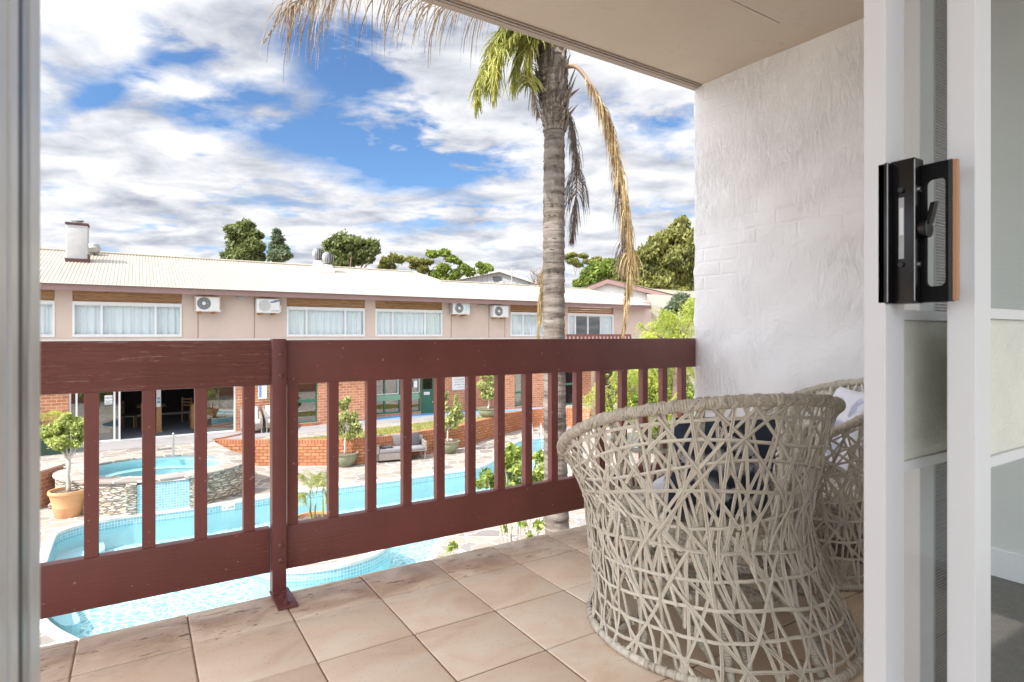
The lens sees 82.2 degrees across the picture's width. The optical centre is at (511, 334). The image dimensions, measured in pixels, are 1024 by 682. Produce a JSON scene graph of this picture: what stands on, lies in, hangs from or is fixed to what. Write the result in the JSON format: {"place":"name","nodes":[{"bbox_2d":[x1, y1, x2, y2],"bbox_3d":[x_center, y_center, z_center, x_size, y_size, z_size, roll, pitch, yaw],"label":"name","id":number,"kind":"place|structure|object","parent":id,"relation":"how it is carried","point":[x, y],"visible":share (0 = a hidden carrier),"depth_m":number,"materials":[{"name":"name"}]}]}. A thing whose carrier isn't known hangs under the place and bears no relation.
{"place":"outdoors","nodes":[
{"label":"outdoors","id":0,"kind":"place"},
{"bbox_2d":[47,412,506,455],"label":"path","id":1,"kind":"structure","parent":0,"point":[118,445],"depth_m":19.08,"materials":[{"name":"grey concrete"}]},
{"bbox_2d":[40,410,63,424],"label":"garden palm","id":2,"kind":"object","parent":1,"relation":"on","point":[52,412],"visible":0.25,"depth_m":17.25,"materials":[{"name":"yellow plant"}]},
{"bbox_2d":[40,436,69,455],"bbox_3d":[-13.305,3.049,16.444,1.480,0.598,0.860,0,0,-33],"label":"planter box","id":3,"kind":"object","parent":1,"relation":"on","point":[44,451],"visible":0.01,"depth_m":16.23,"materials":[{"name":"green paint"}]},
{"bbox_2d":[240,406,262,432],"bbox_3d":[-8.928,2.909,20.069,0.620,0.865,0.746,0,0,-33],"label":"terrace chair","id":4,"kind":"object","parent":1,"relation":"on","point":[258,421],"visible":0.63,"depth_m":20.05,"materials":[{"name":"white plastic"}]},
{"bbox_2d":[262,405,269,432],"bbox_3d":[-8.317,2.909,20.458,0.620,0.865,0.746,0,0,-33],"label":"terrace chair","id":5,"kind":"object","parent":1,"relation":"on","point":[266,416],"visible":0.41,"depth_m":20.39,"materials":[{"name":"white plastic"}]},
{"bbox_2d":[359,408,537,421],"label":"painted path","id":6,"kind":"structure","parent":1,"relation":"on","point":[413,415],"depth_m":24.25,"materials":[{"name":"paint"}]},
{"bbox_2d":[59,442,541,552],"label":"pool water","id":7,"kind":"structure","parent":0,"point":[363,502],"depth_m":16.37,"materials":[{"name":"blue liquid"}]},
{"bbox_2d":[532,422,541,451],"bbox_3d":[0.922,3.902,22.607,0.436,1.045,0.940,0,0,0],"label":"pool ladder","id":8,"kind":"object","parent":7,"relation":"in","point":[539,435],"visible":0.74,"depth_m":22.35,"materials":[{"name":"metal"}]},
{"bbox_2d":[76,455,534,638],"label":"pool floor","id":9,"kind":"structure","parent":0,"point":[104,619],"depth_m":10.55,"materials":[{"name":"blue tile"}]},
{"bbox_2d":[47,541,104,636],"bbox_3d":[-8.405,4.680,11.195,0.932,0.200,4.869,0,0,-33],"label":"pool bench","id":10,"kind":"object","parent":9,"relation":"on","point":[69,623],"visible":0.28,"depth_m":9.50,"materials":[{"name":"tile"}]},
{"bbox_2d":[50,443,543,560],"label":"pool wall","id":11,"kind":"structure","parent":9,"relation":"on","point":[130,535],"depth_m":14.42,"materials":[{"name":"blue tile"}]},
{"bbox_2d":[222,503,234,510],"bbox_3d":[-6.930,4.205,14.334,0.286,0.145,0.036,0,0,-35],"label":"depth marker","id":12,"kind":"object","parent":11,"relation":"attached to","point":[230,506],"visible":1,"depth_m":14.32,"materials":[{"name":"white tile"}]},
{"bbox_2d":[48,439,543,561],"bbox_3d":[-1.334,4.250,14.983,8.546,0.200,16.897,0,0,44],"label":"pool tile band","id":13,"kind":"object","parent":11,"relation":"attached to","point":[67,535],"visible":0.32,"depth_m":14.29,"materials":[{"name":"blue tile"}]},
{"bbox_2d":[253,556,390,598],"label":"island wall","id":14,"kind":"structure","parent":9,"relation":"on","point":[260,590],"depth_m":10.43,"materials":[{"name":"teal paint"}]},
{"bbox_2d":[253,548,390,586],"bbox_3d":[-3.611,4.270,11.311,2.560,0.240,2.000,0,0,-33],"label":"island tile band","id":15,"kind":"object","parent":14,"relation":"on","point":[315,578],"visible":0.36,"depth_m":10.41,"materials":[{"name":"blue tile"}]},
{"bbox_2d":[286,548,388,573],"bbox_3d":[-3.611,4.133,11.311,2.590,0.074,2.030,0,0,-33],"label":"island coping","id":16,"kind":"object","parent":15,"relation":"on","point":[336,565],"visible":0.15,"depth_m":10.46,"materials":[{"name":"white concrete"}]},
{"bbox_2d":[40,388,617,465],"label":"terrace","id":17,"kind":"structure","parent":0,"point":[79,457],"depth_m":17.28,"materials":[{"name":"stone"}]},
{"bbox_2d":[40,219,652,443],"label":"motel wing","id":18,"kind":"structure","parent":17,"relation":"on","point":[85,295],"depth_m":22.30,"materials":[{"name":"beige paint"}]},
{"bbox_2d":[40,300,54,336],"bbox_3d":[-14.204,-0.479,17.359,1.083,1.091,0.185,0,0,-33],"label":"window","id":19,"kind":"structure","parent":18,"relation":"in","point":[47,307],"depth_m":17.55,"materials":[{"name":"white glass"}]},
{"bbox_2d":[89,243,100,254],"bbox_3d":[-15.502,-2.942,21.664,0.540,0.900,0.540,0,0,-33],"label":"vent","id":20,"kind":"object","parent":18,"relation":"on","point":[94,248],"visible":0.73,"depth_m":21.54,"materials":[{"name":"metal"}]},
{"bbox_2d":[72,301,181,336],"bbox_3d":[-12.170,-0.479,18.657,2.904,1.091,0.187,0,0,-33],"label":"window","id":21,"kind":"structure","parent":18,"relation":"in","point":[89,319],"depth_m":18.64,"materials":[{"name":"white glass"}]},
{"bbox_2d":[120,401,136,428],"bbox_3d":[-13.785,2.869,21.096,0.450,0.950,0.460,0,0,-23],"label":"dining chair","id":22,"kind":"object","parent":18,"relation":"on","point":[127,414],"visible":1,"depth_m":20.97,"materials":[{"name":"brown wood"}]},
{"bbox_2d":[156,390,162,432],"bbox_3d":[-12.116,2.588,20.133,0.202,1.510,0.220,0,0,-33],"label":"info stand","id":23,"kind":"object","parent":18,"relation":"on","point":[158,414],"visible":0.95,"depth_m":20.05,"materials":[{"name":"brown wood"}]},
{"bbox_2d":[182,397,191,421],"bbox_3d":[-12.424,2.869,22.680,0.460,0.950,0.450,0,0,10],"label":"dining chair","id":24,"kind":"object","parent":18,"relation":"on","point":[186,405],"visible":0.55,"depth_m":22.49,"materials":[{"name":"brown wood"}]},
{"bbox_2d":[190,403,193,428],"bbox_3d":[-11.455,2.905,21.040,0.137,0.875,0.600,0,0,-33],"label":"sideboard","id":25,"kind":"object","parent":18,"relation":"on","point":[191,415],"visible":0.56,"depth_m":20.79,"materials":[{"name":"brown wood"}]},
{"bbox_2d":[194,296,220,313],"bbox_3d":[-10.177,-1.003,19.607,0.764,0.574,0.389,0,0,-33],"label":"air conditioner","id":26,"kind":"object","parent":18,"relation":"attached to","point":[212,304],"visible":1,"depth_m":19.46,"materials":[{"name":"white metal"}]},
{"bbox_2d":[207,398,222,417],"bbox_3d":[-12.265,2.969,23.726,0.900,0.750,0.900,0,0,-33],"label":"dining table","id":27,"kind":"object","parent":18,"relation":"on","point":[209,400],"visible":0.41,"depth_m":23.68,"materials":[{"name":"wood"}]},
{"bbox_2d":[211,395,226,419],"bbox_3d":[-11.586,2.869,23.216,0.450,0.950,0.460,0,0,43],"label":"dining chair","id":28,"kind":"object","parent":18,"relation":"on","point":[216,407],"visible":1,"depth_m":23.14,"materials":[{"name":"wood"}]},
{"bbox_2d":[258,385,266,398],"bbox_3d":[-8.783,1.745,20.709,0.317,1.031,0.026,0,0,-33],"label":"resuscitation sign","id":29,"kind":"object","parent":18,"relation":"attached to","point":[262,391],"visible":0.52,"depth_m":20.69,"materials":[{"name":"white plastic"}]},
{"bbox_2d":[255,298,280,314],"bbox_3d":[-8.566,-0.983,20.634,0.824,0.551,0.389,0,0,-33],"label":"air conditioner","id":30,"kind":"object","parent":18,"relation":"attached to","point":[270,306],"visible":1,"depth_m":20.48,"materials":[{"name":"white metal"}]},
{"bbox_2d":[298,383,316,422],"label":"green window","id":31,"kind":"structure","parent":18,"relation":"in","point":[304,400],"depth_m":22.58,"materials":[{"name":"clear glass"}]},
{"bbox_2d":[312,248,323,267],"bbox_3d":[-8.742,-3.440,26.385,0.532,0.892,0.532,0,0,-33],"label":"turbine vent","id":32,"kind":"object","parent":18,"relation":"on","point":[317,253],"visible":0.97,"depth_m":26.25,"materials":[{"name":"metal"}]},
{"bbox_2d":[287,306,364,336],"bbox_3d":[-6.947,-0.479,21.983,2.880,1.091,0.186,0,0,-33],"label":"window","id":33,"kind":"structure","parent":18,"relation":"in","point":[301,321],"depth_m":21.97,"materials":[{"name":"white glass"}]},
{"bbox_2d":[322,252,335,272],"bbox_3d":[-8.056,-3.167,25.672,0.560,0.920,0.560,0,0,-33],"label":"turbine vent","id":34,"kind":"object","parent":18,"relation":"on","point":[327,258],"visible":0.99,"depth_m":25.53,"materials":[{"name":"metal"}]},
{"bbox_2d":[375,309,442,335],"bbox_3d":[-4.162,-0.479,23.758,2.885,1.091,0.187,0,0,-33],"label":"window","id":35,"kind":"structure","parent":18,"relation":"in","point":[388,322],"depth_m":23.78,"materials":[{"name":"white glass"}]},
{"bbox_2d":[421,378,433,413],"bbox_3d":[-3.594,2.295,24.976,0.589,2.090,0.089,0,0,-33],"label":"green door","id":36,"kind":"structure","parent":18,"relation":"in","point":[427,384],"depth_m":24.97,"materials":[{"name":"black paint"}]},
{"bbox_2d":[452,377,464,389],"bbox_3d":[-2.202,1.968,25.791,0.959,0.878,0.024,0,0,-33],"label":"pool rules sign","id":37,"kind":"object","parent":18,"relation":"attached to","point":[458,383],"visible":0.48,"depth_m":25.69,"materials":[{"name":"white"}]},
{"bbox_2d":[449,303,469,315],"bbox_3d":[-2.213,-1.075,24.681,0.826,0.550,0.389,0,0,-33],"label":"air conditioner","id":38,"kind":"object","parent":18,"relation":"attached to","point":[457,309],"visible":0.98,"depth_m":24.54,"materials":[{"name":"white metal"}]},
{"bbox_2d":[478,304,501,305],"bbox_3d":[-0.946,-1.310,25.601,1.195,0.138,0.070,0,0,-33],"label":"wall pipe","id":39,"kind":"object","parent":18,"relation":"attached to","point":[488,304],"depth_m":25.47,"materials":[{"name":"metal"}]},
{"bbox_2d":[490,305,507,318],"bbox_3d":[-0.563,-0.990,25.732,0.768,0.570,0.389,0,0,-33],"label":"air conditioner","id":40,"kind":"object","parent":18,"relation":"attached to","point":[497,312],"visible":1,"depth_m":25.56,"materials":[{"name":"white metal"}]},
{"bbox_2d":[508,260,514,283],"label":"television aerial","id":41,"kind":"object","parent":18,"relation":"on","point":[511,270],"visible":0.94,"depth_m":54.97,"materials":[{"name":"metal"}]},
{"bbox_2d":[515,374,521,406],"bbox_3d":[0.217,2.240,26.562,0.453,1.988,0.328,0,0,-33],"label":"green window","id":42,"kind":"structure","parent":18,"relation":"in","point":[517,376],"depth_m":26.69,"materials":[{"name":"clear glass"}]},
{"bbox_2d":[510,312,564,335],"bbox_3d":[1.184,-0.479,27.163,3.070,1.091,0.187,0,0,-33],"label":"window","id":43,"kind":"structure","parent":18,"relation":"in","point":[521,323],"depth_m":26.72,"materials":[{"name":"white glass"}]},
{"bbox_2d":[565,372,571,404],"bbox_3d":[2.193,2.299,28.057,1.759,2.103,0.730,0,0,-33],"label":"green window","id":44,"kind":"structure","parent":18,"relation":"in","point":[566,373],"depth_m":28.73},
{"bbox_2d":[568,313,613,333],"bbox_3d":[3.772,-0.427,29.010,2.887,1.226,0.520,0,0,-33],"label":"window","id":45,"kind":"structure","parent":18,"relation":"in","point":[577,323],"depth_m":29.19,"materials":[{"name":"white glass"}]},
{"bbox_2d":[566,334,631,338],"bbox_3d":[3.966,0.546,28.303,4.060,1.150,0.919,0,0,-33],"label":"railing","id":46,"kind":"object","parent":18,"relation":"attached to","point":[595,335],"visible":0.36,"depth_m":27.87,"materials":[{"name":"red paint"}]},
{"bbox_2d":[266,417,484,439],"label":"lawn","id":47,"kind":"structure","parent":17,"relation":"on","point":[387,428],"depth_m":20.49,"materials":[{"name":"green plant"}]},
{"bbox_2d":[476,375,493,417],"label":"potted tree","id":48,"kind":"object","parent":47,"relation":"on","point":[486,388],"visible":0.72,"depth_m":23.65,"materials":[{"name":"green plant"}]},
{"bbox_2d":[425,248,477,280],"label":"tree","id":49,"kind":"object","parent":17,"relation":"on","point":[440,272],"visible":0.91,"depth_m":46.69,"materials":[{"name":"green plant"}]},
{"bbox_2d":[474,261,493,282],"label":"tree","id":50,"kind":"object","parent":17,"relation":"on","point":[484,268],"visible":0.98,"depth_m":46.85,"materials":[{"name":"green plant"}]},
{"bbox_2d":[565,252,602,281],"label":"tree","id":51,"kind":"object","parent":17,"relation":"on","point":[571,259],"visible":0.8,"depth_m":49.82,"materials":[{"name":"green plant"}]},
{"bbox_2d":[572,255,620,287],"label":"tree","id":52,"kind":"object","parent":17,"relation":"on","point":[594,272],"visible":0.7,"depth_m":43.40,"materials":[{"name":"green plant"}]},
{"bbox_2d":[611,215,694,290],"bbox_3d":[11.005,-2.368,39.747,8.660,11.734,3.557,0,0,1],"label":"tree","id":53,"kind":"object","parent":17,"relation":"on","point":[667,257],"visible":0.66,"depth_m":39.19,"materials":[{"name":"green plant"}]},
{"bbox_2d":[299,552,368,566],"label":"island paving","id":54,"kind":"structure","parent":0,"point":[336,560],"depth_m":10.70,"materials":[{"name":"white concrete"}]},
{"bbox_2d":[40,426,668,647],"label":"pool terrace","id":55,"kind":"structure","parent":0,"point":[466,541],"depth_m":16.93,"materials":[{"name":"stone"}]},
{"bbox_2d":[40,463,64,507],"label":"planter wall","id":56,"kind":"structure","parent":55,"relation":"on","point":[47,481],"depth_m":14.18,"materials":[{"name":"orange brick"}]},
{"bbox_2d":[40,411,83,518],"bbox_3d":[-10.180,2.925,13.378,0.984,2.391,0.820,0,0,30],"label":"potted tree","id":57,"kind":"object","parent":55,"relation":"on","point":[66,502],"visible":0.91,"depth_m":13.22,"materials":[{"name":"green plant"}]},
{"bbox_2d":[52,450,241,514],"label":"spa pool","id":58,"kind":"structure","parent":55,"relation":"on","point":[120,484],"depth_m":14.32,"materials":[{"name":"stone"}]},
{"bbox_2d":[171,433,175,455],"bbox_3d":[-9.396,3.033,16.262,0.120,0.634,0.120,0,0,-33],"label":"steel post","id":59,"kind":"object","parent":58,"relation":"on","point":[173,445],"visible":1,"depth_m":16.23,"materials":[{"name":"silver metal"}]},
{"bbox_2d":[40,436,543,642],"bbox_3d":[-1.334,4.133,14.983,8.846,0.074,17.197,0,0,44],"label":"pool coping","id":60,"kind":"object","parent":55,"relation":"on","point":[50,629],"visible":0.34,"depth_m":12.65,"materials":[{"name":"white concrete"}]},
{"bbox_2d":[298,470,326,520],"bbox_3d":[-3.989,3.368,11.715,0.955,1.496,0.880,0,0,-33],"label":"potted palm","id":61,"kind":"object","parent":55,"relation":"on","point":[314,513],"visible":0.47,"depth_m":11.68,"materials":[{"name":"plant"}]},
{"bbox_2d":[339,395,362,466],"bbox_3d":[-5.220,3.012,18.436,0.990,2.215,0.844,0,0,-33],"label":"potted tree","id":62,"kind":"object","parent":55,"relation":"on","point":[348,459],"visible":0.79,"depth_m":18.34,"materials":[{"name":"green plant"}]},
{"bbox_2d":[377,434,426,460],"bbox_3d":[-3.701,3.710,19.412,1.640,0.820,0.760,0,0,-22],"label":"outdoor sofa","id":63,"kind":"object","parent":55,"relation":"on","point":[392,453],"visible":0.55,"depth_m":19.02,"materials":[{"name":"white fabric"}]},
{"bbox_2d":[381,444,391,448],"bbox_3d":[-4.100,3.640,19.115,0.360,0.070,0.300,0,0,-22],"label":"cushion","id":64,"kind":"object","parent":63,"relation":"on","point":[386,446],"visible":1,"depth_m":19.00,"materials":[{"name":"grey fabric"}]},
{"bbox_2d":[412,432,418,444],"bbox_3d":[-3.312,3.490,19.683,0.400,0.400,0.168,0,0,-22],"label":"cushion","id":65,"kind":"object","parent":63,"relation":"on","point":[415,438],"visible":0.56,"depth_m":19.65,"materials":[{"name":"grey fabric"}]},
{"bbox_2d":[212,408,607,465],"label":"retaining wall","id":66,"kind":"structure","parent":55,"relation":"on","point":[312,451],"depth_m":18.76,"materials":[{"name":"orange brick"}]},
{"bbox_2d":[402,255,434,276],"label":"tree","id":67,"kind":"object","parent":55,"relation":"on","point":[419,265],"visible":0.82,"depth_m":47.60,"materials":[{"name":"green plant"}]},
{"bbox_2d":[439,541,457,556],"bbox_3d":[-0.891,3.534,8.445,0.262,1.186,0.492,0,0,14],"label":"shrub","id":68,"kind":"object","parent":55,"relation":"on","point":[453,545],"visible":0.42,"depth_m":8.44,"materials":[{"name":"green plant"}]},
{"bbox_2d":[259,0,643,533],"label":"palm tree","id":69,"kind":"object","parent":55,"relation":"on","point":[550,87],"visible":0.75,"depth_m":8.31,"materials":[{"name":"plant"}]},
{"bbox_2d":[445,390,464,453],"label":"potted tree","id":70,"kind":"object","parent":55,"relation":"on","point":[454,416],"visible":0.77,"depth_m":20.39,"materials":[{"name":"green plant"}]},
{"bbox_2d":[476,441,544,543],"bbox_3d":[0.073,2.943,9.653,1.335,2.372,0.855,0,0,15],"label":"shrub","id":71,"kind":"object","parent":55,"relation":"on","point":[513,462],"visible":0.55,"depth_m":9.60,"materials":[{"name":"green plant"}]},
{"bbox_2d":[517,520,543,538],"bbox_3d":[0.245,3.441,8.971,0.365,1.368,0.523,0,0,-18],"label":"shrub","id":72,"kind":"object","parent":55,"relation":"on","point":[538,525],"visible":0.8,"depth_m":8.81,"materials":[{"name":"green plant"}]},
{"bbox_2d":[582,371,609,416],"bbox_3d":[2.941,1.819,20.709,0.873,3.075,1.858,0,0,-13],"label":"feathery tree","id":73,"kind":"object","parent":55,"relation":"on","point":[593,388],"visible":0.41,"depth_m":20.91,"materials":[{"name":"green plant"}]},
{"bbox_2d":[605,386,617,411],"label":"potted tree","id":74,"kind":"object","parent":55,"relation":"on","point":[608,393],"visible":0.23,"depth_m":21.75,"materials":[{"name":"green plant"}]},
{"bbox_2d":[582,279,673,309],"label":"gabled house","id":75,"kind":"structure","parent":55,"relation":"on","point":[612,287],"depth_m":36.00,"materials":[{"name":"beige paint"}]},
{"bbox_2d":[587,368,694,425],"bbox_3d":[5.142,2.085,20.350,4.424,3.642,3.424,0,0,-33],"label":"feathery tree","id":76,"kind":"object","parent":55,"relation":"on","point":[652,377],"visible":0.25,"depth_m":19.88,"materials":[{"name":"green plant"}]},
{"bbox_2d":[610,382,694,434],"bbox_3d":[5.250,2.538,19.981,3.890,2.130,1.628,0,0,-10],"label":"shrub","id":77,"kind":"object","parent":55,"relation":"on","point":[689,388],"visible":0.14,"depth_m":19.74,"materials":[{"name":"green plant"}]},
{"bbox_2d":[634,298,694,424],"bbox_3d":[5.444,1.085,19.325,2.989,4.552,3.138,0,0,12],"label":"feathery tree","id":78,"kind":"object","parent":55,"relation":"on","point":[668,321],"visible":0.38,"depth_m":19.53,"materials":[{"name":"green plant"}]},
{"bbox_2d":[646,289,694,388],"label":"building","id":79,"kind":"structure","parent":55,"relation":"on","point":[657,302],"depth_m":32.32,"materials":[{"name":"beige paint"}]},
{"bbox_2d":[660,290,694,337],"bbox_3d":[7.060,0.806,24.103,2.148,5.316,1.146,0,0,-12],"label":"tree","id":80,"kind":"object","parent":55,"relation":"on","point":[675,300],"visible":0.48,"depth_m":23.86,"materials":[{"name":"green plant"}]},
{"bbox_3d":[-0.188,2.716,0.295,28.000,2.807,0.300,0,0,-33],"label":"building base","id":81,"kind":"object","parent":55,"relation":"on","visible":0},
{"bbox_2d":[693,0,1023,591],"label":"party wall","id":82,"kind":"structure","parent":81,"relation":"on","point":[778,194],"depth_m":3.26,"materials":[{"name":"white paint"}]},
{"bbox_2d":[40,0,694,302],"label":"sky","id":83,"kind":"structure","parent":0,"point":[165,125],"materials":[{"name":"blue"}]},
{"bbox_2d":[455,269,536,284],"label":"house","id":84,"kind":"structure","parent":0,"point":[497,275],"depth_m":62.00,"materials":[{"name":"paint"}]},
{"bbox_2d":[40,511,1023,681],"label":"floor tiles","id":85,"kind":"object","parent":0,"point":[259,639],"visible":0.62,"depth_m":2.06,"materials":[{"name":"beige tile"}]},
{"bbox_2d":[0,0,39,681],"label":"door frame","id":86,"kind":"object","parent":85,"relation":"on","point":[19,340],"depth_m":0.31,"materials":[{"name":"white metal"}]},
{"bbox_2d":[40,338,695,618],"bbox_3d":[-0.858,0.535,2.374,4.904,1.038,0.222,0,0,-33],"label":"balcony railing","id":87,"kind":"object","parent":85,"relation":"on","point":[92,578],"visible":0.91,"depth_m":2.44,"materials":[{"name":"red paint"}]},
{"bbox_2d":[620,435,687,534],"bbox_3d":[0.741,0.799,3.080,0.488,0.498,0.488,0,0,-33],"label":"side table","id":88,"kind":"object","parent":85,"relation":"on","point":[639,449],"visible":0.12,"depth_m":3.06,"materials":[{"name":"beige glass"}]},
{"bbox_2d":[556,392,863,681],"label":"wicker chair","id":89,"kind":"object","parent":85,"relation":"on","point":[783,528],"visible":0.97,"depth_m":1.81,"materials":[{"name":"wicker"}]},
{"bbox_2d":[642,474,734,501],"bbox_3d":[0.755,0.573,2.295,0.348,0.163,0.395,0,0,37],"label":"cushion","id":90,"kind":"object","parent":89,"relation":"on","point":[658,482],"visible":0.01,"depth_m":2.23,"materials":[{"name":"white fabric"}]},
{"bbox_2d":[664,415,776,519],"bbox_3d":[0.749,0.475,2.099,0.416,0.383,0.192,0,0,-12],"label":"cushion","id":91,"kind":"object","parent":89,"relation":"on","point":[763,433],"visible":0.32,"depth_m":2.04,"materials":[{"name":"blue fabric"}]},
{"bbox_2d":[713,378,863,590],"bbox_3d":[1.366,0.622,2.760,0.842,0.854,0.935,0,0,8],"label":"wicker chair","id":92,"kind":"object","parent":85,"relation":"on","point":[846,494],"visible":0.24,"depth_m":2.40,"materials":[{"name":"grey wicker"}]},
{"bbox_2d":[825,387,863,473],"bbox_3d":[1.590,0.450,2.791,0.182,0.380,0.396,0,0,8],"label":"cushion","id":93,"kind":"object","parent":92,"relation":"on","point":[853,400],"visible":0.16,"depth_m":2.69,"materials":[{"name":"white fabric"}]},
{"bbox_2d":[864,0,959,681],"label":"sliding door","id":94,"kind":"structure","parent":85,"relation":"on","point":[905,390],"depth_m":0.81,"materials":[{"name":"white metal"}]},
{"bbox_2d":[525,267,540,284],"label":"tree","id":95,"kind":"object","parent":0,"point":[537,280],"visible":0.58,"depth_m":46.22,"materials":[{"name":"brown plant"}]},
{"bbox_2d":[582,407,589,420],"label":"brick pier","id":96,"kind":"structure","parent":0,"point":[585,413],"depth_m":25.70,"materials":[{"name":"orange brick"}]},
{"bbox_2d":[457,0,863,83],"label":"balcony ceiling","id":97,"kind":"structure","parent":0,"point":[701,41],"depth_m":3.01,"materials":[{"name":"beige paint"}]},
{"bbox_2d":[421,0,701,90],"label":"ceiling edge bead","id":98,"kind":"object","parent":97,"relation":"attached to","point":[506,22],"depth_m":3.15,"materials":[{"name":"paint"}]},
{"bbox_2d":[731,0,779,23],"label":"ceiling joint","id":99,"kind":"object","parent":97,"relation":"attached to","point":[755,11],"visible":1,"depth_m":2.88,"materials":[{"name":"paint"}]},
{"bbox_3d":[2.017,-0.267,1.747,1.020,2.644,0.160,0,0,-33],"label":"door wall","id":100,"kind":"object","parent":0,"visible":0},
{"bbox_2d":[904,0,1023,681],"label":"screen door","id":101,"kind":"structure","parent":100,"relation":"attached to","point":[921,646],"depth_m":1.02,"materials":[{"name":"white metal"}]},
{"bbox_2d":[947,0,1023,681],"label":"sliding door","id":102,"kind":"structure","parent":100,"relation":"attached to","point":[985,387],"depth_m":0.79,"materials":[{"name":"white metal"}]},
{"label":"ground","id":103,"kind":"structure","parent":0,"visible":0},
{"bbox_2d":[219,217,266,261],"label":"tree","id":104,"kind":"object","parent":103,"relation":"on","point":[244,237],"visible":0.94,"depth_m":43.41,"materials":[{"name":"green plant"}]},
{"bbox_2d":[266,227,293,262],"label":"tree","id":105,"kind":"object","parent":103,"relation":"on","point":[279,249],"visible":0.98,"depth_m":43.79,"materials":[{"name":"green plant"}]},
{"bbox_2d":[321,228,381,267],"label":"tree","id":106,"kind":"object","parent":103,"relation":"on","point":[348,250],"visible":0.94,"depth_m":45.50,"materials":[{"name":"green plant"}]},
{"bbox_2d":[376,252,404,269],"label":"tree","id":107,"kind":"object","parent":103,"relation":"on","point":[385,262],"visible":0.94,"depth_m":47.69,"materials":[{"name":"green plant"}]}
]}

